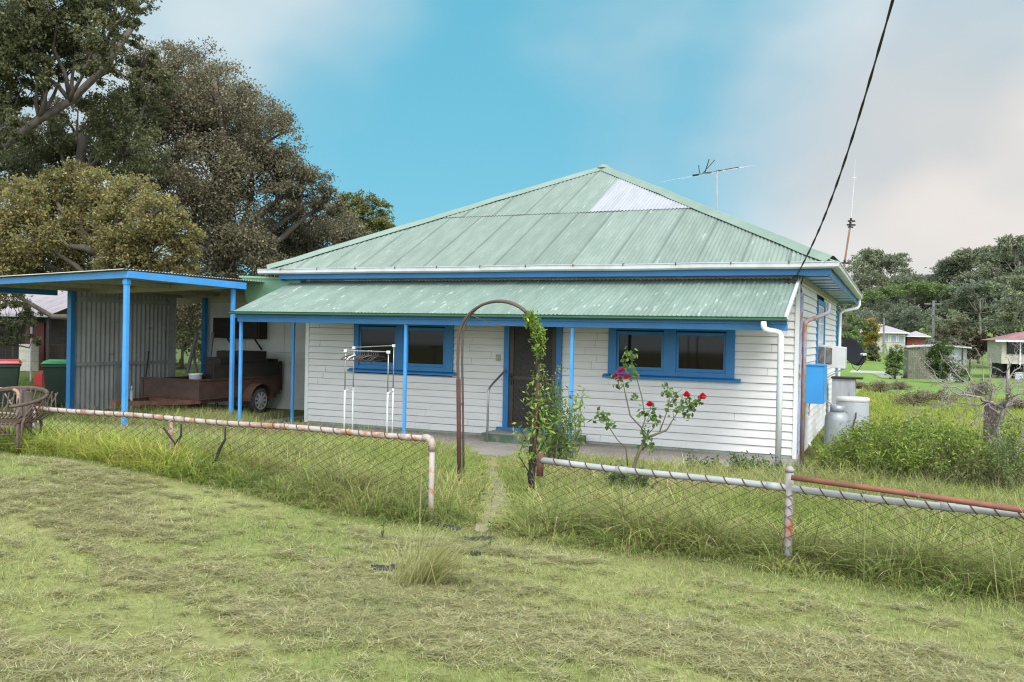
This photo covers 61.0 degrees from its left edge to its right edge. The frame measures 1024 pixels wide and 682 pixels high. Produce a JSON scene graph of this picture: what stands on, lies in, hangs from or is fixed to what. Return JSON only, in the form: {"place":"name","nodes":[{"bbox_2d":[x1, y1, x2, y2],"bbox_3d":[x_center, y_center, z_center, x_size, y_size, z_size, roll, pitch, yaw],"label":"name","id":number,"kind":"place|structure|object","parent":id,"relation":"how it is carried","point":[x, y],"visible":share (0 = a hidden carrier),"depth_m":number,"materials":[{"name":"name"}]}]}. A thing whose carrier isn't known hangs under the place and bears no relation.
{"place":"outdoors","nodes":[
{"label":"outdoors","id":0,"kind":"place"},
{"bbox_2d":[0,370,200,428],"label":"side grass","id":1,"kind":"structure","parent":0,"point":[24,383],"depth_m":20.38,"materials":[{"name":"green plant"}]},
{"bbox_2d":[475,456,511,531],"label":"path","id":2,"kind":"structure","parent":0,"point":[484,528],"depth_m":8.88,"materials":[{"name":"beige concrete"}]},
{"bbox_2d":[448,447,545,456],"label":"pavement","id":3,"kind":"structure","parent":0,"point":[493,452],"depth_m":14.33,"materials":[{"name":"concrete"}]},
{"bbox_2d":[0,321,1023,681],"bbox_3d":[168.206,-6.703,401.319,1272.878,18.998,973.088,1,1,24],"label":"ground","id":4,"kind":"structure","parent":0,"point":[206,631],"depth_m":5.70,"materials":[{"name":"green plant"}]},
{"bbox_2d":[0,387,19,424],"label":"tubular gate","id":5,"kind":"structure","parent":4,"relation":"on","point":[17,393],"depth_m":10.00,"materials":[{"name":"metal"}]},
{"bbox_2d":[0,359,21,404],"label":"wheelie bin","id":6,"kind":"object","parent":4,"relation":"on","point":[9,372],"visible":0.78,"depth_m":19.96,"materials":[{"name":"green plastic"}]},
{"bbox_2d":[0,294,43,358],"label":"garden shrub","id":7,"kind":"object","parent":4,"relation":"on","point":[9,338],"visible":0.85,"depth_m":25.29,"materials":[{"name":"green plant"}]},
{"bbox_2d":[19,389,32,434],"bbox_3d":[-5.534,0.930,9.899,0.130,0.755,0.060,1,1,24],"label":"timber post","id":8,"kind":"object","parent":4,"relation":"on","point":[25,395],"visible":0.43,"depth_m":9.87,"materials":[{"name":"grey wood"}]},
{"bbox_2d":[0,386,57,454],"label":"cane chair","id":9,"kind":"object","parent":4,"relation":"on","point":[16,421],"visible":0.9,"depth_m":9.66,"materials":[{"name":"brown wicker"}]},
{"bbox_2d":[0,290,67,370],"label":"neighbour house","id":10,"kind":"structure","parent":4,"relation":"on","point":[50,331],"depth_m":36.66,"materials":[{"name":"metal"}]},
{"bbox_2d":[25,323,44,369],"bbox_3d":[-20.183,0.217,36.781,0.899,2.000,0.055,1,0,10],"label":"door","id":11,"kind":"structure","parent":10,"relation":"in","point":[38,331],"depth_m":36.71,"materials":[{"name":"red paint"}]},
{"bbox_2d":[40,359,65,404],"bbox_3d":[-10.735,0.999,20.619,0.670,1.098,0.860,1,1,-19],"label":"wheelie bin","id":12,"kind":"object","parent":4,"relation":"on","point":[54,372],"visible":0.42,"depth_m":20.29,"materials":[{"name":"green plastic"}]},
{"bbox_2d":[0,0,161,159],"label":"broadleaf tree","id":13,"kind":"object","parent":4,"relation":"on","point":[30,38],"visible":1,"depth_m":23.33,"materials":[{"name":"green plant"}]},
{"bbox_2d":[0,41,187,263],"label":"broadleaf tree","id":14,"kind":"object","parent":4,"relation":"on","point":[110,143],"visible":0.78,"depth_m":27.59,"materials":[{"name":"green plant"}]},
{"bbox_2d":[0,156,207,319],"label":"broadleaf tree","id":15,"kind":"object","parent":4,"relation":"on","point":[33,210],"visible":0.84,"depth_m":21.44,"materials":[{"name":"green plant"}]},
{"bbox_2d":[0,268,303,426],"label":"carport","id":16,"kind":"object","parent":4,"relation":"on","point":[121,323],"visible":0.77,"depth_m":19.78,"materials":[{"name":"blue paint"}]},
{"bbox_2d":[175,269,211,368],"bbox_3d":[-15.085,-1.000,40.098,5.391,5.120,3.724,1,1,24],"label":"bush","id":17,"kind":"object","parent":4,"relation":"on","point":[182,337],"visible":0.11,"depth_m":39.95,"materials":[{"name":"green plant"}]},
{"bbox_2d":[111,358,281,412],"bbox_3d":[-7.176,1.036,19.410,2.140,1.245,4.180,1,1,24],"label":"box trailer","id":18,"kind":"object","parent":4,"relation":"on","point":[261,384],"visible":0.99,"depth_m":19.17,"materials":[{"name":"metal"}]},
{"bbox_2d":[205,357,235,378],"bbox_3d":[-6.544,0.777,19.538,0.443,0.830,0.515,1,1,24],"label":"crate","id":19,"kind":"object","parent":18,"relation":"in","point":[210,361],"visible":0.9,"depth_m":19.34,"materials":[{"name":"brown wood"}]},
{"bbox_2d":[216,350,266,363],"bbox_3d":[-6.311,0.711,20.288,0.683,0.960,0.965,1,1,24],"label":"crate","id":20,"kind":"object","parent":18,"relation":"in","point":[249,356],"visible":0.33,"depth_m":20.05,"materials":[{"name":"brown wood"}]},
{"bbox_2d":[185,331,217,405],"bbox_3d":[-7.727,0.679,21.491,1.178,1.833,0.187,1,1,24],"label":"trestle","id":21,"kind":"object","parent":4,"relation":"on","point":[192,355],"visible":0.5,"depth_m":21.45,"materials":[{"name":"grey wood"}]},
{"bbox_2d":[118,35,347,336],"bbox_3d":[-11.387,-4.809,31.389,9.858,12.935,6.409,1,1,24],"label":"broadleaf tree","id":22,"kind":"object","parent":4,"relation":"on","point":[229,243],"visible":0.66,"depth_m":29.94,"materials":[{"name":"green plant"}]},
{"bbox_2d":[30,406,435,519],"bbox_3d":[-3.091,1.313,8.862,5.232,1.068,0.072,1,1,24],"label":"chain link fence","id":23,"kind":"object","parent":4,"relation":"on","point":[429,439],"visible":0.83,"depth_m":8.48,"materials":[{"name":"metal"}]},
{"bbox_2d":[255,195,375,276],"bbox_3d":[-7.746,-2.094,33.859,5.296,7.593,4.883,1,0,-11],"label":"broadleaf tree","id":24,"kind":"object","parent":4,"relation":"on","point":[308,235],"visible":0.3,"depth_m":33.11,"materials":[{"name":"plant"}]},
{"bbox_2d":[329,189,395,237],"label":"eucalypt tree","id":25,"kind":"object","parent":4,"relation":"on","point":[379,221],"visible":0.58,"depth_m":59.38,"materials":[{"name":"green plant"}]},
{"bbox_2d":[350,470,561,588],"bbox_3d":[-0.330,1.241,5.720,1.509,0.869,0.978,1,1,24],"label":"grass tussock","id":26,"kind":"object","parent":4,"relation":"on","point":[419,571],"depth_m":5.82,"materials":[{"name":"plant"}]},
{"bbox_2d":[456,299,539,486],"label":"garden arch","id":27,"kind":"structure","parent":4,"relation":"on","point":[459,383],"depth_m":9.79,"materials":[{"name":"metal"}]},
{"bbox_2d":[511,309,561,490],"bbox_3d":[0.270,0.688,9.435,0.546,2.073,0.410,1,0,-2],"label":"climbing vine","id":28,"kind":"object","parent":27,"relation":"attached to","point":[535,327],"visible":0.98,"depth_m":9.41,"materials":[{"name":"green plant"}]},
{"bbox_2d":[0,455,1023,681],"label":"grass clippings","id":29,"kind":"object","parent":4,"relation":"on","point":[726,646],"depth_m":5.05,"materials":[{"name":"plant"}]},
{"bbox_2d":[0,422,1023,606],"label":"long grass","id":30,"kind":"structure","parent":4,"relation":"on","point":[163,461],"depth_m":7.25,"materials":[{"name":"green plant"}]},
{"bbox_2d":[1,394,1023,585],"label":"yard grass","id":31,"kind":"structure","parent":4,"relation":"on","point":[472,476],"depth_m":9.86,"materials":[{"name":"green plant"}]},
{"bbox_2d":[206,164,862,469],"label":"cottage","id":32,"kind":"structure","parent":4,"relation":"on","point":[600,268],"depth_m":16.29,"materials":[{"name":"paint"}]},
{"bbox_2d":[213,318,266,349],"bbox_3d":[-6.734,-0.175,21.505,1.450,0.781,0.311,1,1,24],"label":"wall cabinet","id":33,"kind":"object","parent":32,"relation":"attached to","point":[251,330],"depth_m":21.32,"materials":[{"name":"black wood"}]},
{"bbox_2d":[214,319,229,336],"bbox_3d":[-7.110,-0.323,21.510,0.650,0.420,0.018,1,1,24],"label":"door","id":34,"kind":"structure","parent":33,"relation":"in","point":[221,327],"depth_m":21.52,"materials":[{"name":"black wood"}]},
{"bbox_2d":[236,320,257,336],"bbox_3d":[-6.470,-0.308,21.229,0.650,0.420,0.018,1,1,24],"label":"door","id":35,"kind":"structure","parent":33,"relation":"in","point":[250,329],"depth_m":21.20,"materials":[{"name":"black wood"}]},
{"bbox_2d":[341,344,395,432],"bbox_3d":[-2.607,0.949,15.817,1.199,1.792,0.553,1,1,24],"label":"clothes rack","id":36,"kind":"object","parent":32,"relation":"on","point":[355,347],"visible":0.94,"depth_m":15.82,"materials":[{"name":"white metal"}]},
{"bbox_2d":[347,312,456,375],"bbox_3d":[-2.215,-0.005,17.626,2.510,1.329,0.205,1,1,24],"label":"window","id":37,"kind":"structure","parent":32,"relation":"in","point":[430,349],"depth_m":17.55,"materials":[{"name":"blue paint"}]},
{"bbox_2d":[496,314,564,433],"bbox_3d":[0.385,0.555,16.475,1.380,2.322,0.180,1,1,24],"label":"door","id":38,"kind":"structure","parent":32,"relation":"in","point":[519,359],"depth_m":16.53,"materials":[{"name":"blue paint"}]},
{"bbox_2d":[602,315,740,382],"bbox_3d":[2.815,0.072,15.415,2.460,1.237,0.205,1,1,24],"label":"window","id":39,"kind":"structure","parent":32,"relation":"in","point":[670,354],"depth_m":15.35,"materials":[{"name":"blue paint"}]},
{"bbox_2d":[668,159,753,209],"bbox_3d":[4.947,-3.201,21.234,1.754,2.335,2.298,1,1,-44],"label":"tv antenna","id":40,"kind":"object","parent":32,"relation":"attached to","point":[705,172],"visible":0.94,"depth_m":21.19,"materials":[{"name":"galvanised steel"},{"name":"dark metal"},{"name":"white paint"}]},
{"bbox_2d":[805,364,827,403],"bbox_3d":[5.367,0.749,15.355,0.330,0.675,0.670,1,1,24],"label":"meter box","id":41,"kind":"object","parent":32,"relation":"attached to","point":[816,383],"visible":0.88,"depth_m":15.07,"materials":[{"name":"blue metal"}]},
{"bbox_2d":[813,299,825,363],"bbox_3d":[6.495,0.028,18.383,0.108,1.750,2.000,1,1,24],"label":"window","id":42,"kind":"structure","parent":32,"relation":"in","point":[821,306],"depth_m":18.37,"materials":[{"name":"blue paint"}]},
{"bbox_2d":[818,344,846,377],"bbox_3d":[6.505,0.470,17.792,0.600,0.803,0.672,1,1,24],"label":"air conditioner","id":43,"kind":"object","parent":32,"relation":"attached to","point":[833,356],"visible":0.93,"depth_m":17.48,"materials":[{"name":"white plastic"}]},
{"bbox_2d":[795,0,893,276],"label":"power cable","id":44,"kind":"object","parent":32,"relation":"attached to","point":[868,85],"visible":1,"depth_m":9.95,"materials":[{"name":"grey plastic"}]},
{"bbox_2d":[841,174,855,267],"bbox_3d":[8.086,-2.877,21.000,0.410,3.032,0.082,1,0,5],"label":"whip aerial","id":45,"kind":"object","parent":32,"relation":"attached to","point":[850,225],"visible":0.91,"depth_m":20.98,"materials":[{"name":"white paint"}]},
{"bbox_2d":[842,338,866,370],"bbox_3d":[7.100,0.281,18.605,0.912,0.707,0.530,1,1,24],"label":"satellite dish","id":46,"kind":"object","parent":32,"relation":"attached to","point":[856,355],"visible":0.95,"depth_m":18.61,"materials":[{"name":"black metal"}]},
{"bbox_2d":[532,362,580,468],"bbox_3d":[0.608,1.106,11.760,0.692,1.610,1.022,1,1,24],"label":"shrub","id":47,"kind":"object","parent":4,"relation":"on","point":[556,437],"visible":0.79,"depth_m":11.64,"materials":[{"name":"green plant"}]},
{"bbox_2d":[560,385,591,460],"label":"shrub","id":48,"kind":"object","parent":4,"relation":"on","point":[574,418],"visible":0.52,"depth_m":12.91,"materials":[{"name":"green plant"}]},
{"bbox_2d":[604,460,657,491],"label":"ground shrub","id":49,"kind":"object","parent":4,"relation":"on","point":[615,477],"visible":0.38,"depth_m":9.80,"materials":[{"name":"green plant"}]},
{"bbox_2d":[593,346,706,467],"bbox_3d":[1.631,0.956,10.301,1.363,1.774,0.365,1,0,-2],"label":"rose bush","id":50,"kind":"object","parent":4,"relation":"on","point":[647,436],"visible":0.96,"depth_m":10.29,"materials":[{"name":"green plant"}]},
{"bbox_2d":[685,449,823,476],"bbox_3d":[3.451,1.761,12.363,1.988,0.424,0.887,1,1,24],"label":"ground shrub","id":51,"kind":"object","parent":4,"relation":"on","point":[738,462],"visible":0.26,"depth_m":12.38,"materials":[{"name":"green plant"}]},
{"bbox_2d":[533,453,1023,595],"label":"chain link fence","id":52,"kind":"object","parent":4,"relation":"on","point":[789,487],"visible":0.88,"depth_m":6.56,"materials":[{"name":"metal"}]},
{"bbox_2d":[791,475,1023,512],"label":"rusty pipe","id":53,"kind":"object","parent":52,"relation":"attached to","point":[997,506],"visible":1,"depth_m":6.16,"materials":[{"name":"metal"}]},
{"bbox_2d":[808,399,848,457],"bbox_3d":[5.570,1.588,15.662,0.410,1.324,1.204,1,1,-20],"label":"gas cylinder","id":54,"kind":"object","parent":4,"relation":"on","point":[836,416],"visible":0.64,"depth_m":15.16,"materials":[{"name":"paint"}]},
{"bbox_2d":[831,376,862,404],"bbox_3d":[7.880,1.505,20.496,0.690,1.312,0.680,1,1,24],"label":"metal cabinet","id":55,"kind":"object","parent":4,"relation":"on","point":[843,385],"visible":0.52,"depth_m":20.26,"materials":[{"name":"white metal"}]},
{"bbox_2d":[836,396,869,438],"bbox_3d":[6.656,1.678,17.034,0.620,1.179,0.654,1,1,24],"label":"hot water heater","id":56,"kind":"object","parent":4,"relation":"on","point":[856,407],"visible":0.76,"depth_m":16.77,"materials":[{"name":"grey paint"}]},
{"bbox_2d":[807,436,900,478],"bbox_3d":[4.985,1.692,12.355,1.400,0.683,1.258,1,1,-37],"label":"ground shrub","id":57,"kind":"object","parent":4,"relation":"on","point":[839,460],"visible":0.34,"depth_m":12.13,"materials":[{"name":"green plant"}]},
{"bbox_2d":[837,313,874,347],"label":"broadleaf tree","id":58,"kind":"object","parent":4,"relation":"on","point":[849,331],"visible":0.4,"depth_m":91.55,"materials":[{"name":"green plant"}]},
{"bbox_2d":[845,260,879,306],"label":"eucalypt tree","id":59,"kind":"object","parent":4,"relation":"on","point":[856,271],"visible":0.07,"depth_m":172.92,"materials":[{"name":"green plant"}]},
{"bbox_2d":[843,305,893,326],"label":"broadleaf tree","id":60,"kind":"object","parent":4,"relation":"on","point":[876,316],"visible":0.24,"depth_m":133.89,"materials":[{"name":"green plant"}]},
{"bbox_2d":[838,286,898,316],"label":"broadleaf tree","id":61,"kind":"object","parent":4,"relation":"on","point":[851,305],"visible":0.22,"depth_m":157.08,"materials":[{"name":"green plant"}]},
{"bbox_2d":[860,317,882,350],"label":"bush","id":62,"kind":"object","parent":4,"relation":"on","point":[870,339],"visible":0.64,"depth_m":103.65,"materials":[{"name":"yellow plant"}]},
{"bbox_2d":[866,342,881,361],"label":"bush","id":63,"kind":"object","parent":4,"relation":"on","point":[873,349],"visible":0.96,"depth_m":89.71,"materials":[{"name":"green plant"}]},
{"bbox_2d":[851,247,903,304],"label":"eucalypt tree","id":64,"kind":"object","parent":4,"relation":"on","point":[874,278],"visible":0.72,"depth_m":162.67,"materials":[{"name":"green plant"}]},
{"bbox_2d":[855,300,903,326],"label":"broadleaf tree","id":65,"kind":"object","parent":4,"relation":"on","point":[886,308],"visible":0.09,"depth_m":148.43,"materials":[{"name":"green plant"}]},
{"bbox_2d":[867,379,892,391],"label":"weed clump","id":66,"kind":"object","parent":4,"relation":"on","point":[880,387],"visible":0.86,"depth_m":41.84,"materials":[{"name":"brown plant"}]},
{"bbox_2d":[852,253,913,296],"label":"eucalypt tree","id":67,"kind":"object","parent":4,"relation":"on","point":[890,261],"visible":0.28,"depth_m":178.69,"materials":[{"name":"green plant"}]},
{"bbox_2d":[858,324,909,354],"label":"cream house","id":68,"kind":"structure","parent":4,"relation":"on","point":[893,336],"depth_m":114.67,"materials":[{"name":"white paint"}]},
{"bbox_2d":[866,252,912,288],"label":"eucalypt tree","id":69,"kind":"object","parent":4,"relation":"on","point":[899,258],"visible":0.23,"depth_m":188.38,"materials":[{"name":"green plant"}]},
{"bbox_2d":[858,305,921,330],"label":"broadleaf tree","id":70,"kind":"object","parent":4,"relation":"on","point":[897,322],"visible":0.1,"depth_m":138.87,"materials":[{"name":"green plant"}]},
{"bbox_2d":[883,344,906,378],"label":"bush","id":71,"kind":"object","parent":4,"relation":"on","point":[894,365],"visible":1,"depth_m":59.69,"materials":[{"name":"green plant"}]},
{"bbox_2d":[862,288,935,326],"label":"broadleaf tree","id":72,"kind":"object","parent":4,"relation":"on","point":[893,298],"visible":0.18,"depth_m":155.68,"materials":[{"name":"green plant"}]},
{"bbox_2d":[887,381,914,389],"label":"weed clump","id":73,"kind":"object","parent":4,"relation":"on","point":[901,385],"visible":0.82,"depth_m":43.91,"materials":[{"name":"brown plant"}]},
{"bbox_2d":[885,387,941,407],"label":"weed clump","id":74,"kind":"object","parent":4,"relation":"on","point":[916,397],"visible":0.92,"depth_m":32.76,"materials":[{"name":"brown plant"}]},
{"bbox_2d":[883,298,949,334],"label":"broadleaf tree","id":75,"kind":"object","parent":4,"relation":"on","point":[905,312],"visible":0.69,"depth_m":128.97,"materials":[{"name":"green plant"}]},
{"bbox_2d":[814,408,1019,486],"bbox_3d":[5.662,1.515,12.182,2.684,1.176,2.306,1,1,24],"label":"ground shrub","id":76,"kind":"object","parent":4,"relation":"on","point":[912,442],"visible":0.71,"depth_m":11.80,"materials":[{"name":"green plant"}]},
{"bbox_2d":[905,331,930,345],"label":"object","id":77,"kind":"object","parent":4,"relation":"on","point":[915,338],"visible":0.49,"depth_m":115.89,"materials":[{"name":"red brick"}]},
{"bbox_2d":[857,278,985,319],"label":"flat topped tree","id":78,"kind":"object","parent":4,"relation":"on","point":[917,288],"visible":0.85,"depth_m":146.62,"materials":[{"name":"green plant"}]},
{"bbox_2d":[831,481,1023,612],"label":"grass stems","id":79,"kind":"object","parent":4,"relation":"on","point":[944,542],"visible":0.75,"depth_m":6.12,"materials":[{"name":"plant"}]},
{"bbox_2d":[901,344,970,380],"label":"farm shed","id":80,"kind":"structure","parent":4,"relation":"on","point":[910,361],"depth_m":61.84,"materials":[{"name":"grey metal"}]},
{"bbox_2d":[918,339,958,382],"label":"bush","id":81,"kind":"object","parent":4,"relation":"on","point":[937,349],"visible":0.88,"depth_m":53.84,"materials":[{"name":"green plant"}]},
{"bbox_2d":[919,388,959,401],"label":"weed clump","id":82,"kind":"object","parent":4,"relation":"on","point":[937,394],"visible":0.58,"depth_m":35.95,"materials":[{"name":"brown plant"}]},
{"bbox_2d":[921,308,975,344],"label":"broadleaf tree","id":83,"kind":"object","parent":4,"relation":"on","point":[939,321],"visible":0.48,"depth_m":107.40,"materials":[{"name":"green plant"}]},
{"bbox_2d":[920,256,977,340],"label":"eucalypt tree","id":84,"kind":"object","parent":4,"relation":"on","point":[944,269],"visible":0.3,"depth_m":175.32,"materials":[{"name":"green plant"}]},
{"bbox_2d":[892,333,1023,463],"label":"dead tree","id":85,"kind":"object","parent":4,"relation":"on","point":[1005,405],"visible":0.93,"depth_m":12.60,"materials":[{"name":"grey wood"}]},
{"bbox_2d":[931,316,991,359],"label":"broadleaf tree","id":86,"kind":"object","parent":4,"relation":"on","point":[978,342],"visible":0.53,"depth_m":84.92,"materials":[{"name":"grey plant"}]},
{"bbox_2d":[938,246,986,283],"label":"eucalypt tree","id":87,"kind":"object","parent":4,"relation":"on","point":[968,255],"visible":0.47,"depth_m":170.32,"materials":[{"name":"green plant"}]},
{"bbox_2d":[953,359,972,382],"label":"bush","id":88,"kind":"object","parent":4,"relation":"on","point":[963,373],"visible":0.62,"depth_m":55.85,"materials":[{"name":"green plant"}]},
{"bbox_2d":[911,437,1023,490],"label":"ground shrub","id":89,"kind":"object","parent":4,"relation":"on","point":[964,472],"visible":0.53,"depth_m":11.25,"materials":[{"name":"green plant"}]},
{"bbox_2d":[921,280,1023,333],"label":"broadleaf tree","id":90,"kind":"object","parent":4,"relation":"on","point":[957,283],"visible":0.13,"depth_m":148.53,"materials":[{"name":"green plant"}]},
{"bbox_2d":[933,279,1023,363],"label":"eucalypt tree","id":91,"kind":"object","parent":4,"relation":"on","point":[968,293],"visible":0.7,"depth_m":91.94,"materials":[{"name":"green plant"}]},
{"bbox_2d":[965,377,995,396],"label":"weed clump","id":92,"kind":"object","parent":4,"relation":"on","point":[983,390],"visible":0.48,"depth_m":39.84,"materials":[{"name":"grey plant"}]},
{"bbox_2d":[946,282,1023,335],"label":"broadleaf tree","id":93,"kind":"object","parent":4,"relation":"on","point":[973,317],"visible":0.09,"depth_m":143.12,"materials":[{"name":"green plant"}]},
{"bbox_2d":[949,278,1023,332],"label":"broadleaf tree","id":94,"kind":"object","parent":4,"relation":"on","point":[998,297],"visible":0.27,"depth_m":139.69,"materials":[{"name":"green plant"}]},
{"bbox_2d":[983,404,997,446],"bbox_3d":[7.250,1.725,13.202,0.179,1.647,0.160,1,1,24],"label":"timber post","id":95,"kind":"object","parent":4,"relation":"on","point":[992,414],"visible":0.11,"depth_m":13.13,"materials":[{"name":"grey wood"}]},
{"bbox_2d":[969,244,1012,336],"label":"eucalypt tree","id":96,"kind":"object","parent":4,"relation":"on","point":[988,253],"visible":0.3,"depth_m":158.31,"materials":[{"name":"green plant"}]},
{"bbox_2d":[964,413,1023,491],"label":"ground shrub","id":97,"kind":"object","parent":4,"relation":"on","point":[1010,448],"visible":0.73,"depth_m":11.20,"materials":[{"name":"green plant"}]},
{"bbox_2d":[975,247,1023,277],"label":"eucalypt tree","id":98,"kind":"object","parent":4,"relation":"on","point":[1005,266],"visible":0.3,"depth_m":159.36,"materials":[{"name":"green plant"}]},
{"bbox_2d":[976,233,1023,331],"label":"eucalypt tree","id":99,"kind":"object","parent":4,"relation":"on","point":[1008,245],"visible":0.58,"depth_m":149.93,"materials":[{"name":"green plant"}]},
{"bbox_2d":[978,274,1023,335],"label":"eucalypt tree","id":100,"kind":"object","parent":4,"relation":"on","point":[1010,311],"visible":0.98,"depth_m":83.00,"materials":[{"name":"green plant"}]},
{"bbox_2d":[982,331,1023,378],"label":"stilt house","id":101,"kind":"structure","parent":4,"relation":"on","point":[1008,348],"depth_m":65.33,"materials":[{"name":"white paint"}]},
{"bbox_2d":[1007,342,1019,353],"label":"window","id":102,"kind":"structure","parent":101,"relation":"in","point":[1010,348],"depth_m":64.72,"materials":[{"name":"grey glass"}]},
{"bbox_2d":[0,0,1023,291],"label":"sky","id":103,"kind":"structure","parent":0,"point":[430,108],"materials":[{"name":"blue"}]},
{"bbox_2d":[666,423,1023,575],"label":"rough grass","id":104,"kind":"structure","parent":0,"point":[819,434],"depth_m":9.00,"materials":[{"name":"green plant"}]},
{"bbox_2d":[850,370,900,377],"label":"pavement","id":105,"kind":"structure","parent":0,"point":[880,373],"depth_m":63.74,"materials":[{"name":"grey concrete"}]},
{"bbox_2d":[857,387,1023,437],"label":"pasture grass","id":106,"kind":"structure","parent":0,"point":[890,410],"depth_m":28.94,"materials":[{"name":"green plant"}]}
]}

